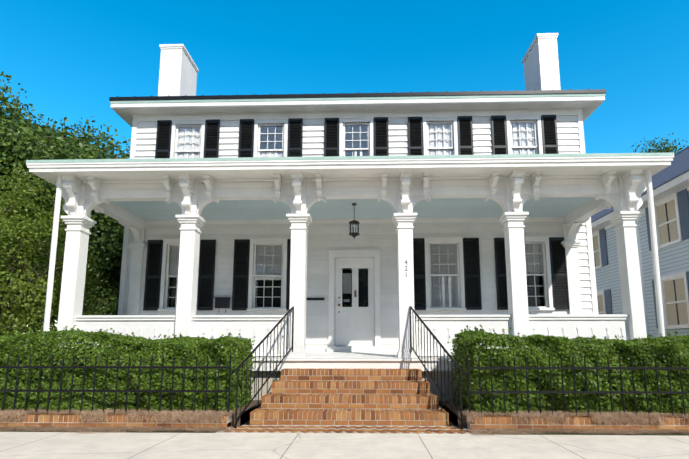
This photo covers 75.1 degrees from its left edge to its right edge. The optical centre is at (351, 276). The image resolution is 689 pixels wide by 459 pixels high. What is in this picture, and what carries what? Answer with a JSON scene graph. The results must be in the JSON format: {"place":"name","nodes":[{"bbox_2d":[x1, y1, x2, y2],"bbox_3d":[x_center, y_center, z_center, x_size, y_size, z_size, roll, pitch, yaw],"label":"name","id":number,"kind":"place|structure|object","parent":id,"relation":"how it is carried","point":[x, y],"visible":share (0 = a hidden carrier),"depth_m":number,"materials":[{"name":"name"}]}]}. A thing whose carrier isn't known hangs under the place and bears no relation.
{"place":"outdoors","nodes":[
{"label":"outdoors","id":0,"kind":"place"},
{"bbox_2d":[0,71,130,301],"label":"tree","id":1,"kind":"object","parent":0,"point":[20,141],"depth_m":14.42,"materials":[{"name":"green plant"}]},
{"bbox_2d":[0,432,688,458],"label":"sidewalk","id":2,"kind":"structure","parent":0,"point":[58,445],"depth_m":5.01,"materials":[{"name":"concrete"}]},
{"bbox_2d":[0,421,688,435],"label":"ground","id":3,"kind":"structure","parent":0,"point":[546,433],"depth_m":5.87,"materials":[{"name":"brown soil"}]},
{"bbox_2d":[0,160,111,347],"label":"tree","id":4,"kind":"object","parent":3,"relation":"on","point":[17,311],"depth_m":9.48,"materials":[{"name":"green plant"}]},
{"bbox_2d":[1,228,119,334],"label":"shrub","id":5,"kind":"object","parent":3,"relation":"on","point":[111,309],"depth_m":13.81,"materials":[{"name":"green plant"}]},
{"bbox_2d":[0,210,123,329],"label":"tree","id":6,"kind":"object","parent":3,"relation":"on","point":[113,249],"depth_m":14.50,"materials":[{"name":"green plant"}]},
{"bbox_2d":[0,412,688,431],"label":"low brick wall","id":7,"kind":"structure","parent":3,"relation":"on","point":[490,422],"depth_m":6.02,"materials":[{"name":"brick"}]},
{"bbox_2d":[0,354,688,416],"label":"iron fence","id":8,"kind":"object","parent":7,"relation":"on","point":[218,367],"visible":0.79,"depth_m":6.15,"materials":[{"name":"black metal"}]},
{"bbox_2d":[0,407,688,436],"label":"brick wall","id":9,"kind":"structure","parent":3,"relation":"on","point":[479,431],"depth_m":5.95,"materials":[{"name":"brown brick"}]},
{"bbox_2d":[0,409,688,428],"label":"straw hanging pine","id":10,"kind":"object","parent":9,"relation":"on","point":[637,417],"visible":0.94,"depth_m":5.99,"materials":[{"name":"brown plant"}]},
{"bbox_2d":[216,368,477,433],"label":"brick steps","id":11,"kind":"structure","parent":3,"relation":"on","point":[349,401],"depth_m":6.66,"materials":[{"name":"brown brick"}]},
{"bbox_2d":[230,306,466,428],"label":"stair handrails","id":12,"kind":"object","parent":11,"relation":"on","point":[411,349],"visible":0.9,"depth_m":6.80,"materials":[{"name":"black metal"}]},
{"bbox_2d":[240,400,457,425],"bbox_3d":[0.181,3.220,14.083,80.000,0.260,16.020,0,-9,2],"label":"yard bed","id":13,"kind":"object","parent":3,"relation":"on","point":[247,417],"visible":0.04,"depth_m":6.59,"materials":[{"name":"soil"}]},
{"bbox_2d":[26,152,674,400],"bbox_3d":[-0.098,0.122,9.022,11.360,4.690,2.972,0,-9,2],"label":"porch","id":14,"kind":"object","parent":3,"relation":"on","point":[444,167],"depth_m":8.01,"materials":[{"name":"white wood"}]},
{"bbox_2d":[349,203,358,238],"bbox_3d":[0.055,-1.177,9.494,0.222,0.780,0.222,0,-9,2],"label":"porch lantern","id":15,"kind":"object","parent":14,"relation":"hanging from","point":[353,234],"visible":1,"depth_m":9.46,"materials":[{"name":"black metal"}]},
{"bbox_2d":[20,401,682,427],"bbox_3d":[-0.024,2.084,6.872,28.000,0.175,1.425,0,-9,2],"label":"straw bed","id":16,"kind":"object","parent":3,"relation":"on","point":[253,404],"visible":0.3,"depth_m":6.44,"materials":[{"name":"plant"}]},
{"bbox_2d":[0,325,688,414],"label":"hedge","id":17,"kind":"object","parent":16,"relation":"on","point":[112,345],"depth_m":6.33,"materials":[{"name":"green plant"}]},
{"bbox_2d":[110,33,604,351],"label":"house trim","id":18,"kind":"structure","parent":3,"relation":"on","point":[354,322],"depth_m":10.83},
{"bbox_2d":[143,115,568,312],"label":"shutters","id":19,"kind":"object","parent":18,"relation":"attached to","point":[472,277],"visible":0.79,"depth_m":10.64,"materials":[{"name":"black wood"}]},
{"bbox_2d":[109,89,605,100],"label":"roof","id":20,"kind":"structure","parent":18,"relation":"on","point":[358,94],"depth_m":10.77,"materials":[{"name":"black metal"}]},
{"bbox_2d":[591,171,688,337],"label":"neighbour house","id":21,"kind":"structure","parent":3,"relation":"on","point":[671,203],"depth_m":13.12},
{"bbox_2d":[591,146,688,222],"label":"neighbour roof","id":22,"kind":"structure","parent":21,"relation":"attached to","point":[679,166],"depth_m":14.63,"materials":[{"name":"grey"}]},
{"bbox_2d":[0,0,688,331],"label":"sky","id":23,"kind":"structure","parent":0,"point":[68,57],"materials":[{"name":"blue"}]},
{"bbox_2d":[56,169,645,355],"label":"porch beams brackets","id":24,"kind":"object","parent":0,"point":[444,329],"visible":0.83,"depth_m":8.20,"materials":[{"name":"white wood"}]},
{"bbox_2d":[43,169,664,357],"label":"porch columns","id":25,"kind":"structure","parent":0,"point":[624,220],"depth_m":8.12,"materials":[{"name":"white wood"}]},
{"bbox_2d":[118,110,598,351],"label":"house walls","id":26,"kind":"structure","parent":0,"point":[323,237],"depth_m":10.65,"materials":[{"name":"white wood"}]},
{"bbox_2d":[632,133,687,154],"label":"tree","id":27,"kind":"object","parent":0,"point":[669,147],"depth_m":28.83,"materials":[{"name":"green plant"}]}
]}

